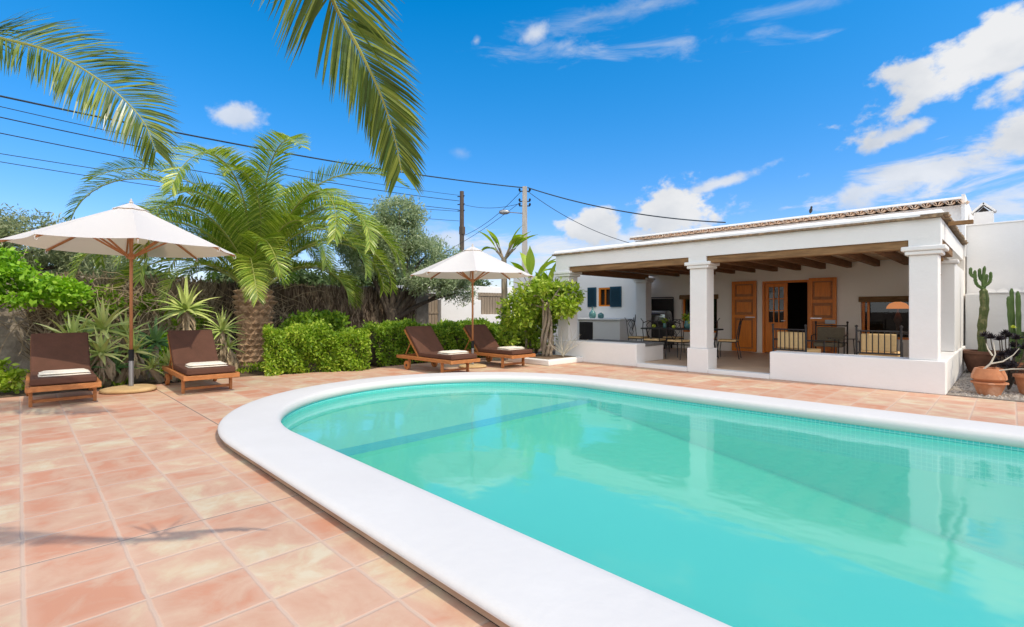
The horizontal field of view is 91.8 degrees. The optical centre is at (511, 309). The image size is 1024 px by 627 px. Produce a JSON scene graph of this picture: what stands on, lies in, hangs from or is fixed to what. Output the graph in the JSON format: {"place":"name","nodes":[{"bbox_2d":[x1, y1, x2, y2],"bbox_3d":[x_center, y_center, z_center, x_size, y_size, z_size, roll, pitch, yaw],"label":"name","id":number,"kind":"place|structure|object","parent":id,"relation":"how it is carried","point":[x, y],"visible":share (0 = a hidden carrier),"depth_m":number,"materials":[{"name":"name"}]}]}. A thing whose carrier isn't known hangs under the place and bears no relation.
{"place":"outdoors","nodes":[
{"label":"outdoors","id":0,"kind":"place"},
{"bbox_2d":[0,0,428,197],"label":"palm tree","id":1,"kind":"object","parent":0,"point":[353,73],"visible":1,"depth_m":2.01,"materials":[{"name":"green plant"}]},
{"bbox_2d":[0,345,554,397],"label":"ground","id":2,"kind":"structure","parent":0,"point":[140,380],"depth_m":9.22,"materials":[{"name":"soil"}]},
{"bbox_2d":[0,357,29,393],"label":"shrub","id":3,"kind":"object","parent":2,"relation":"on","point":[15,382],"visible":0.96,"depth_m":7.77,"materials":[{"name":"green plant"}]},
{"bbox_2d":[0,243,97,316],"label":"shrub","id":4,"kind":"object","parent":2,"relation":"on","point":[32,291],"visible":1,"depth_m":9.60,"materials":[{"name":"green plant"}]},
{"bbox_2d":[0,203,139,279],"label":"grey tree","id":5,"kind":"object","parent":2,"relation":"on","point":[11,226],"visible":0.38,"depth_m":13.12,"materials":[{"name":"green plant"}]},
{"bbox_2d":[27,296,156,386],"bbox_3d":[-7.233,0.535,8.655,1.776,1.595,1.533,0,0,-45],"label":"aloe plant","id":6,"kind":"object","parent":2,"relation":"on","point":[101,339],"visible":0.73,"depth_m":8.65,"materials":[{"name":"green plant"}]},
{"bbox_2d":[19,246,178,281],"bbox_3d":[-21.749,-1.210,24.881,9.242,5.062,5.259,0,0,-45],"label":"distant tree","id":7,"kind":"object","parent":2,"relation":"on","point":[149,270],"visible":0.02,"depth_m":25.47,"materials":[{"name":"green plant"}]},
{"bbox_2d":[89,342,140,387],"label":"agave plant","id":8,"kind":"object","parent":2,"relation":"on","point":[118,365],"visible":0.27,"depth_m":8.61,"materials":[{"name":"green plant"}]},
{"bbox_2d":[12,269,230,368],"bbox_3d":[-8.832,0.251,11.672,4.128,2.297,0.371,0,0,-45],"label":"brushwood fence","id":9,"kind":"object","parent":2,"relation":"on","point":[205,287],"visible":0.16,"depth_m":11.63,"materials":[{"name":"brown wood"}]},
{"bbox_2d":[0,361,265,392],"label":"ground cover","id":10,"kind":"object","parent":2,"relation":"on","point":[256,365],"visible":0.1,"depth_m":10.46,"materials":[{"name":"green plant"}]},
{"bbox_2d":[53,283,213,334],"bbox_3d":[-8.592,0.032,11.446,2.978,1.256,0.791,0,0,-45],"label":"shrub","id":11,"kind":"object","parent":2,"relation":"on","point":[115,306],"visible":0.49,"depth_m":11.16,"materials":[{"name":"green plant"}]},
{"bbox_2d":[135,314,169,378],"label":"agave plant","id":12,"kind":"object","parent":2,"relation":"on","point":[156,334],"visible":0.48,"depth_m":9.64,"materials":[{"name":"green plant"}]},
{"bbox_2d":[136,348,178,382],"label":"aloe plant","id":13,"kind":"object","parent":2,"relation":"on","point":[157,376],"visible":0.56,"depth_m":8.96,"materials":[{"name":"green plant"}]},
{"bbox_2d":[0,246,323,359],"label":"dry creeper","id":14,"kind":"object","parent":2,"relation":"on","point":[117,317],"visible":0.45,"depth_m":11.27,"materials":[{"name":"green plant"}]},
{"bbox_2d":[147,276,217,329],"bbox_3d":[-6.681,0.269,10.181,1.237,2.062,1.382,0,0,-16],"label":"aloe plant","id":15,"kind":"object","parent":2,"relation":"on","point":[184,307],"visible":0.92,"depth_m":10.18,"materials":[{"name":"green plant"}]},
{"bbox_2d":[140,331,235,363],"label":"shrub","id":16,"kind":"object","parent":2,"relation":"on","point":[163,336],"visible":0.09,"depth_m":11.08,"materials":[{"name":"green plant"}]},
{"bbox_2d":[0,276,428,372],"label":"boundary wall","id":17,"kind":"structure","parent":2,"relation":"on","point":[11,344],"depth_m":10.49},
{"bbox_2d":[197,306,245,368],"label":"aloe plant","id":18,"kind":"object","parent":2,"relation":"on","point":[224,343],"visible":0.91,"depth_m":10.43,"materials":[{"name":"green plant"}]},
{"bbox_2d":[61,130,409,365],"bbox_3d":[-6.214,-1.280,12.401,7.341,5.237,7.407,0,0,-45],"label":"palm tree","id":19,"kind":"object","parent":2,"relation":"on","point":[258,236],"visible":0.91,"depth_m":11.41,"materials":[{"name":"green plant"}]},
{"bbox_2d":[195,255,331,286],"bbox_3d":[-15.239,-1.259,32.526,9.375,5.132,5.448,0,0,-45],"label":"distant tree","id":20,"kind":"object","parent":2,"relation":"on","point":[305,276],"visible":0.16,"depth_m":32.23,"materials":[{"name":"green plant"}]},
{"bbox_2d":[208,279,417,359],"bbox_3d":[-5.569,0.275,14.954,6.430,2.249,0.379,0,0,-45],"label":"brushwood fence","id":21,"kind":"object","parent":2,"relation":"on","point":[332,298],"visible":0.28,"depth_m":14.76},
{"bbox_2d":[277,308,350,331],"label":"shrub","id":22,"kind":"object","parent":2,"relation":"on","point":[336,320],"visible":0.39,"depth_m":12.23,"materials":[{"name":"green plant"}]},
{"bbox_2d":[260,318,372,375],"bbox_3d":[-4.188,0.771,10.701,2.195,1.212,1.377,0,0,-28],"label":"hedge","id":23,"kind":"object","parent":2,"relation":"on","point":[316,346],"visible":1,"depth_m":10.32,"materials":[{"name":"green plant"}]},
{"bbox_2d":[315,266,403,287],"bbox_3d":[-9.043,-1.062,33.442,8.654,4.729,5.498,0,0,-45],"label":"distant tree","id":24,"kind":"object","parent":2,"relation":"on","point":[367,282],"visible":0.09,"depth_m":31.21,"materials":[{"name":"green plant"}]},
{"bbox_2d":[325,192,479,320],"bbox_3d":[-3.375,-1.199,16.234,5.236,5.209,3.113,0,0,-45],"label":"olive tree","id":25,"kind":"object","parent":2,"relation":"on","point":[389,217],"visible":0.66,"depth_m":15.77,"materials":[{"name":"green plant"}]},
{"bbox_2d":[361,315,524,366],"bbox_3d":[-1.544,0.744,13.248,4.906,1.269,1.508,0,0,-38],"label":"hedge","id":26,"kind":"object","parent":2,"relation":"on","point":[389,339],"visible":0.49,"depth_m":12.11,"materials":[{"name":"green plant"}]},
{"bbox_2d":[399,259,496,286],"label":"distant tree","id":27,"kind":"object","parent":2,"relation":"on","point":[480,282],"visible":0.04,"depth_m":41.54,"materials":[{"name":"green plant"}]},
{"bbox_2d":[457,191,464,251],"bbox_3d":[-3.183,-3.050,31.028,0.520,8.700,0.336,0,0,28],"label":"utility pole","id":28,"kind":"object","parent":2,"relation":"on","point":[461,226],"visible":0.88,"depth_m":30.88,"materials":[{"name":"brown wood"}]},
{"bbox_2d":[0,106,453,194],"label":"overhead cable","id":29,"kind":"object","parent":28,"relation":"attached to","point":[190,148],"visible":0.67,"depth_m":17.81,"materials":[{"name":"black rubber"}]},
{"bbox_2d":[0,161,455,220],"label":"overhead cable","id":30,"kind":"object","parent":28,"relation":"attached to","point":[129,182],"visible":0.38,"depth_m":19.02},
{"bbox_2d":[0,117,457,200],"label":"overhead cable","id":31,"kind":"object","parent":28,"relation":"attached to","point":[198,158],"visible":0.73,"depth_m":18.85,"materials":[{"name":"black rubber"}]},
{"bbox_2d":[0,133,458,209],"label":"overhead cable","id":32,"kind":"object","parent":28,"relation":"attached to","point":[155,163],"visible":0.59,"depth_m":18.47,"materials":[{"name":"black rubber"}]},
{"bbox_2d":[0,153,458,211],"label":"overhead cable","id":33,"kind":"object","parent":28,"relation":"attached to","point":[148,176],"visible":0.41,"depth_m":19.03,"materials":[{"name":"black rubber"}]},
{"bbox_2d":[463,194,518,235],"bbox_3d":[-1.298,-5.525,28.999,0.027,1.874,5.389,0,0,-42],"label":"overhead cable","id":34,"kind":"object","parent":28,"relation":"attached to","point":[494,216],"visible":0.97,"depth_m":28.73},
{"bbox_2d":[478,227,537,322],"bbox_3d":[-0.175,-0.615,14.628,1.920,3.835,0.775,0,0,14],"label":"giant strelitzia","id":35,"kind":"object","parent":2,"relation":"on","point":[517,240],"visible":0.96,"depth_m":14.61,"materials":[{"name":"green plant"}]},
{"bbox_2d":[499,186,530,272],"bbox_3d":[0.160,-2.700,27.001,1.740,8.000,0.300,0,0,0],"label":"utility pole","id":36,"kind":"object","parent":2,"relation":"on","point":[524,201],"visible":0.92,"depth_m":26.89,"materials":[{"name":"concrete"}]},
{"bbox_2d":[0,95,521,187],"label":"overhead cable","id":37,"kind":"object","parent":36,"relation":"attached to","point":[235,143],"visible":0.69,"depth_m":18.09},
{"bbox_2d":[456,202,519,245],"bbox_3d":[-2.649,-4.400,29.000,7.471,3.022,0.024,0,0,32],"label":"overhead cable","id":38,"kind":"object","parent":36,"relation":"attached to","point":[488,225],"visible":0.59,"depth_m":28.20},
{"bbox_2d":[529,192,628,242],"bbox_3d":[3.423,-4.798,25.502,5.974,3.326,0.030,0,0,30],"label":"overhead cable","id":39,"kind":"object","parent":36,"relation":"attached to","point":[577,222],"visible":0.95,"depth_m":25.52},
{"bbox_2d":[527,187,725,222],"bbox_3d":[5.371,-5.347,25.001,9.909,2.653,0.057,0,0,24],"label":"overhead cable","id":40,"kind":"object","parent":36,"relation":"attached to","point":[626,211],"visible":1,"depth_m":24.78,"materials":[{"name":"black rubber"}]},
{"bbox_2d":[495,246,557,352],"bbox_3d":[0.502,-0.237,14.215,2.193,3.083,2.518,0,0,-45],"label":"banana plant","id":41,"kind":"object","parent":2,"relation":"on","point":[528,259],"visible":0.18,"depth_m":13.81,"materials":[{"name":"green plant"}]},
{"bbox_2d":[515,278,557,353],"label":"shrub","id":42,"kind":"object","parent":2,"relation":"on","point":[534,338],"visible":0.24,"depth_m":13.60,"materials":[{"name":"green plant"}]},
{"bbox_2d":[513,275,635,344],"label":"courtyard wall","id":43,"kind":"structure","parent":2,"relation":"on","point":[609,297],"depth_m":16.96,"materials":[{"name":"white paint"}]},
{"bbox_2d":[599,287,609,305],"bbox_3d":[3.205,-0.440,16.986,0.060,0.640,0.530,0,0,-45],"label":"window frame","id":44,"kind":"structure","parent":43,"relation":"in","point":[600,289],"depth_m":17.00,"materials":[{"name":"orange wood"}]},
{"bbox_2d":[577,318,632,340],"bbox_3d":[3.066,0.790,16.481,0.790,1.020,1.750,0,0,-45],"label":"outdoor counter","id":45,"kind":"object","parent":2,"relation":"on","point":[603,328],"visible":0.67,"depth_m":16.09,"materials":[{"name":"white paint"}]},
{"bbox_2d":[579,322,592,339],"bbox_3d":[2.466,0.700,16.569,0.033,0.600,0.540,0,0,-45],"label":"oven door","id":46,"kind":"structure","parent":45,"relation":"in","point":[585,328],"depth_m":16.56,"materials":[{"name":"black metal"}]},
{"bbox_2d":[589,307,595,317],"bbox_3d":[2.713,0.085,16.730,0.250,0.388,0.250,0,0,-45],"label":"glass bottle","id":47,"kind":"object","parent":45,"relation":"on","point":[592,313],"visible":0.84,"depth_m":16.64,"materials":[{"name":"teal glass"}]},
{"bbox_2d":[552,194,973,394],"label":"house","id":48,"kind":"structure","parent":2,"relation":"on","point":[862,268],"depth_m":11.15,"materials":[{"name":"paint"}]},
{"bbox_2d":[625,317,646,340],"bbox_3d":[3.547,0.719,14.019,0.499,1.008,0.561,0,0,-45],"label":"dining chair","id":49,"kind":"object","parent":48,"relation":"on","point":[636,337],"visible":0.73,"depth_m":13.98,"materials":[{"name":"black metal"}]},
{"bbox_2d":[641,318,665,344],"bbox_3d":[3.688,0.719,12.899,0.499,1.008,0.561,0,0,39],"label":"dining chair","id":50,"kind":"object","parent":48,"relation":"on","point":[659,339],"visible":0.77,"depth_m":12.77,"materials":[{"name":"black metal"}]},
{"bbox_2d":[651,297,675,348],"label":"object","id":51,"kind":"object","parent":48,"relation":"on","point":[661,309],"visible":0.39,"depth_m":15.78,"materials":[{"name":"black metal"}]},
{"bbox_2d":[662,317,684,352],"bbox_3d":[4.555,0.719,13.983,0.499,1.008,0.561,0,0,39],"label":"dining chair","id":52,"kind":"object","parent":48,"relation":"on","point":[670,337],"visible":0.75,"depth_m":13.98,"materials":[{"name":"black metal"}]},
{"bbox_2d":[664,319,689,359],"bbox_3d":[4.154,0.719,12.389,0.561,1.008,0.499,0,0,-36],"label":"dining chair","id":53,"kind":"object","parent":48,"relation":"on","point":[681,341],"visible":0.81,"depth_m":12.27,"materials":[{"name":"black metal"}]},
{"bbox_2d":[641,327,722,356],"bbox_3d":[4.457,0.854,13.104,0.840,0.738,1.900,0,0,-45],"label":"dining table","id":54,"kind":"object","parent":48,"relation":"on","point":[669,328],"visible":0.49,"depth_m":12.96,"materials":[{"name":"black metal"}]},
{"bbox_2d":[661,318,668,327],"bbox_3d":[4.105,0.349,13.326,0.208,0.270,0.215,0,0,-29],"label":"flower vase","id":55,"kind":"object","parent":54,"relation":"on","point":[664,323],"visible":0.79,"depth_m":13.28,"materials":[{"name":"teal glass"}]},
{"bbox_2d":[682,313,689,328],"bbox_3d":[4.561,0.256,12.906,0.318,0.456,0.329,0,0,-45],"label":"flower vase","id":56,"kind":"object","parent":54,"relation":"on","point":[687,322],"visible":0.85,"depth_m":12.88,"materials":[{"name":"teal glass"}]},
{"bbox_2d":[717,318,742,358],"bbox_3d":[5.514,0.719,12.550,0.561,1.008,0.499,0,0,31],"label":"dining chair","id":57,"kind":"object","parent":48,"relation":"on","point":[736,340],"visible":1,"depth_m":12.46,"materials":[{"name":"black metal"}]},
{"bbox_2d":[765,283,787,351],"bbox_3d":[7.394,0.230,13.903,0.108,1.940,0.570,0,0,-45],"label":"glazed door","id":58,"kind":"structure","parent":48,"relation":"in","point":[768,325],"depth_m":13.96,"materials":[{"name":"orange wood"}]},
{"bbox_2d":[772,323,824,352],"bbox_3d":[5.812,0.749,10.086,0.706,0.945,0.712,0,0,-31],"label":"armchair","id":59,"kind":"object","parent":48,"relation":"on","point":[793,341],"visible":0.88,"depth_m":9.92,"materials":[{"name":"beige fabric"}]},
{"bbox_2d":[811,321,848,353],"bbox_3d":[7.682,0.749,12.013,0.712,0.945,0.706,0,0,39],"label":"armchair","id":60,"kind":"object","parent":48,"relation":"on","point":[823,333],"visible":0.94,"depth_m":12.10,"materials":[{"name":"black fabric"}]},
{"bbox_2d":[827,337,854,354],"bbox_3d":[7.066,0.914,10.622,0.560,0.616,0.560,0,0,-45],"label":"side table","id":61,"kind":"object","parent":48,"relation":"on","point":[838,338],"visible":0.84,"depth_m":10.50,"materials":[{"name":"black metal"}]},
{"bbox_2d":[855,325,902,356],"bbox_3d":[6.910,0.749,9.336,0.712,0.945,0.706,0,0,39],"label":"armchair","id":62,"kind":"object","parent":48,"relation":"on","point":[878,344],"visible":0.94,"depth_m":9.11,"materials":[{"name":"beige fabric"}]},
{"bbox_2d":[858,296,908,339],"bbox_3d":[9.284,0.195,12.024,0.276,1.050,1.440,0,0,-45],"label":"window","id":63,"kind":"structure","parent":48,"relation":"in","point":[874,298],"depth_m":12.14,"materials":[{"name":"orange wood"}]},
{"bbox_2d":[971,202,996,223],"bbox_3d":[11.163,-2.211,11.749,0.360,0.622,0.438,0,0,-45],"label":"chimney","id":64,"kind":"object","parent":48,"relation":"attached to","point":[983,215],"visible":0.77,"depth_m":11.65,"materials":[{"name":"white paint"}]},
{"bbox_2d":[946,368,1023,401],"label":"gravel bed","id":65,"kind":"object","parent":2,"relation":"on","point":[983,397],"visible":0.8,"depth_m":7.55,"materials":[{"name":"beige gravel"}]},
{"bbox_2d":[963,349,1007,372],"bbox_3d":[9.575,1.058,10.085,0.720,0.460,0.720,0,0,-45],"label":"flower pot","id":66,"kind":"object","parent":65,"relation":"on","point":[972,358],"visible":0.49,"depth_m":9.96,"materials":[{"name":"ceramic"}]},
{"bbox_2d":[969,266,992,351],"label":"cactus","id":67,"kind":"object","parent":66,"relation":"on","point":[983,307],"visible":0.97,"depth_m":10.06,"materials":[{"name":"green plant"}]},
{"bbox_2d":[970,366,1009,395],"bbox_3d":[7.223,1.078,7.512,0.431,0.420,0.430,0,0,-45],"label":"flower pot","id":68,"kind":"object","parent":65,"relation":"on","point":[990,381],"visible":0.92,"depth_m":7.39,"materials":[{"name":"ceramic"}]},
{"bbox_2d":[983,342,1018,370],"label":"bare succulent","id":69,"kind":"object","parent":68,"relation":"in","point":[989,364],"visible":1,"depth_m":7.43,"materials":[{"name":"beige plant"}]},
{"bbox_2d":[979,325,1023,389],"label":"aeonium plant","id":70,"kind":"object","parent":65,"relation":"on","point":[1007,363],"visible":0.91,"depth_m":7.95,"materials":[{"name":"grey plant"}]},
{"bbox_2d":[996,366,1023,384],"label":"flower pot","id":71,"kind":"object","parent":65,"relation":"on","point":[1021,370],"visible":0.11,"depth_m":8.50,"materials":[{"name":"ceramic"}]},
{"bbox_2d":[1012,373,1023,394],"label":"flower pot","id":72,"kind":"object","parent":65,"relation":"on","point":[1019,378],"visible":1,"depth_m":7.55,"materials":[{"name":"ceramic"}]},
{"bbox_2d":[965,220,1023,367],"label":"yard wall","id":73,"kind":"structure","parent":2,"relation":"on","point":[996,249],"depth_m":10.86,"materials":[{"name":"white paint"}]},
{"bbox_2d":[397,285,512,324],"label":"gate wall","id":74,"kind":"structure","parent":0,"point":[486,305],"depth_m":20.92,"materials":[{"name":"white paint"}]},
{"bbox_2d":[0,357,1023,626],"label":"terrace paving","id":75,"kind":"structure","parent":0,"point":[162,505],"depth_m":3.09,"materials":[{"name":"tile"}]},
{"bbox_2d":[25,332,101,406],"bbox_3d":[-6.646,0.831,7.332,0.774,0.937,1.970,0,0,-44],"label":"sun lounger","id":76,"kind":"object","parent":75,"relation":"on","point":[55,351],"visible":0.94,"depth_m":7.44,"materials":[{"name":"brown fabric"}]},
{"bbox_2d":[38,368,90,376],"bbox_3d":[-6.260,0.868,6.947,0.540,0.062,0.400,0,0,-45],"label":"folded towel","id":77,"kind":"object","parent":76,"relation":"on","point":[49,373],"visible":1,"depth_m":6.85,"materials":[{"name":"white fabric"}]},
{"bbox_2d":[99,384,156,393],"bbox_3d":[-6.126,1.262,7.937,0.738,0.075,0.745,0,0,-45],"label":"stone weight","id":78,"kind":"object","parent":75,"relation":"on","point":[128,389],"visible":0.98,"depth_m":7.76,"materials":[{"name":"stone"}]},
{"bbox_2d":[0,199,235,385],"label":"parasol","id":79,"kind":"object","parent":78,"relation":"on","point":[121,230],"visible":1,"depth_m":7.80,"materials":[{"name":"white fabric"}]},
{"bbox_2d":[162,330,239,393],"bbox_3d":[-5.294,0.831,8.393,0.774,0.937,1.970,0,0,-43],"label":"sun lounger","id":80,"kind":"object","parent":75,"relation":"on","point":[187,346],"visible":0.94,"depth_m":8.50,"materials":[{"name":"brown fabric"}]},
{"bbox_2d":[186,361,226,367],"bbox_3d":[-4.920,0.868,7.997,0.540,0.062,0.400,0,0,-42],"label":"folded towel","id":81,"kind":"object","parent":80,"relation":"on","point":[204,364],"visible":1,"depth_m":7.88,"materials":[{"name":"white fabric"}]},
{"bbox_2d":[396,326,479,372],"bbox_3d":[-1.614,0.831,10.643,0.774,0.937,1.970,0,0,-45],"label":"sun lounger","id":82,"kind":"object","parent":75,"relation":"on","point":[425,343],"visible":0.95,"depth_m":10.70,"materials":[{"name":"brown fabric"}]},
{"bbox_2d":[437,350,467,354],"bbox_3d":[-1.216,0.868,10.271,0.540,0.062,0.400,0,0,-44],"label":"folded towel","id":83,"kind":"object","parent":82,"relation":"on","point":[449,352],"visible":1,"depth_m":10.14,"materials":[{"name":"white fabric"}]},
{"bbox_2d":[459,363,486,367],"bbox_3d":[-0.904,1.270,11.269,0.627,0.060,0.633,0,0,-45],"label":"stone weight","id":84,"kind":"object","parent":75,"relation":"on","point":[475,365],"visible":0.91,"depth_m":11.10,"materials":[{"name":"stone"}]},
{"bbox_2d":[410,243,532,363],"bbox_3d":[-0.894,-0.140,11.281,2.592,2.744,2.592,0,0,15],"label":"parasol","id":85,"kind":"object","parent":84,"relation":"on","point":[472,264],"visible":1,"depth_m":10.96,"materials":[{"name":"white fabric"}]},
{"bbox_2d":[463,324,535,367],"bbox_3d":[-0.423,0.831,11.771,0.774,0.937,1.970,0,0,-45],"label":"sun lounger","id":86,"kind":"object","parent":75,"relation":"on","point":[486,344],"visible":0.81,"depth_m":11.71,"materials":[{"name":"brown fabric"}]},
{"bbox_2d":[498,346,523,349],"bbox_3d":[-0.024,0.868,11.399,0.540,0.062,0.400,0,0,-43],"label":"folded towel","id":87,"kind":"object","parent":86,"relation":"on","point":[510,348],"visible":1,"depth_m":11.27,"materials":[{"name":"white fabric"}]},
{"bbox_2d":[508,353,582,365],"bbox_3d":[0.834,1.230,12.407,1.320,0.139,1.380,0,0,-45],"label":"planter","id":88,"kind":"object","parent":75,"relation":"on","point":[554,359],"visible":0.74,"depth_m":11.93,"materials":[{"name":"white paint"}]},
{"bbox_2d":[495,273,587,355],"bbox_3d":[0.743,0.113,12.583,2.354,2.122,1.335,0,0,9],"label":"climbing shrub","id":89,"kind":"object","parent":88,"relation":"in","point":[562,302],"visible":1,"depth_m":12.39,"materials":[{"name":"green plant"}]},
{"bbox_2d":[544,327,585,356],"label":"bare shrub","id":90,"kind":"object","parent":88,"relation":"on","point":[561,350],"visible":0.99,"depth_m":12.34,"materials":[{"name":"beige plant"}]},
{"bbox_2d":[218,372,1023,626],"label":"swimming pool","id":91,"kind":"structure","parent":75,"relation":"in","point":[512,499],"depth_m":4.97,"materials":[{"name":"liquid"}]},
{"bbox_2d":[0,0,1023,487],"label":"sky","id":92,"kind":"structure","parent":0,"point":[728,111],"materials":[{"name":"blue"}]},
{"bbox_2d":[886,302,908,333],"bbox_3d":[9.744,0.200,12.538,0.480,0.820,0.480,0,0,-45],"label":"table lamp","id":93,"kind":"object","parent":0,"point":[897,319],"visible":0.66,"depth_m":12.47,"materials":[{"name":"fabric"}]},
{"bbox_2d":[1006,288,1023,362],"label":"cactus","id":94,"kind":"object","parent":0,"point":[1011,316],"visible":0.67,"depth_m":9.09,"materials":[{"name":"green plant"}]}
]}

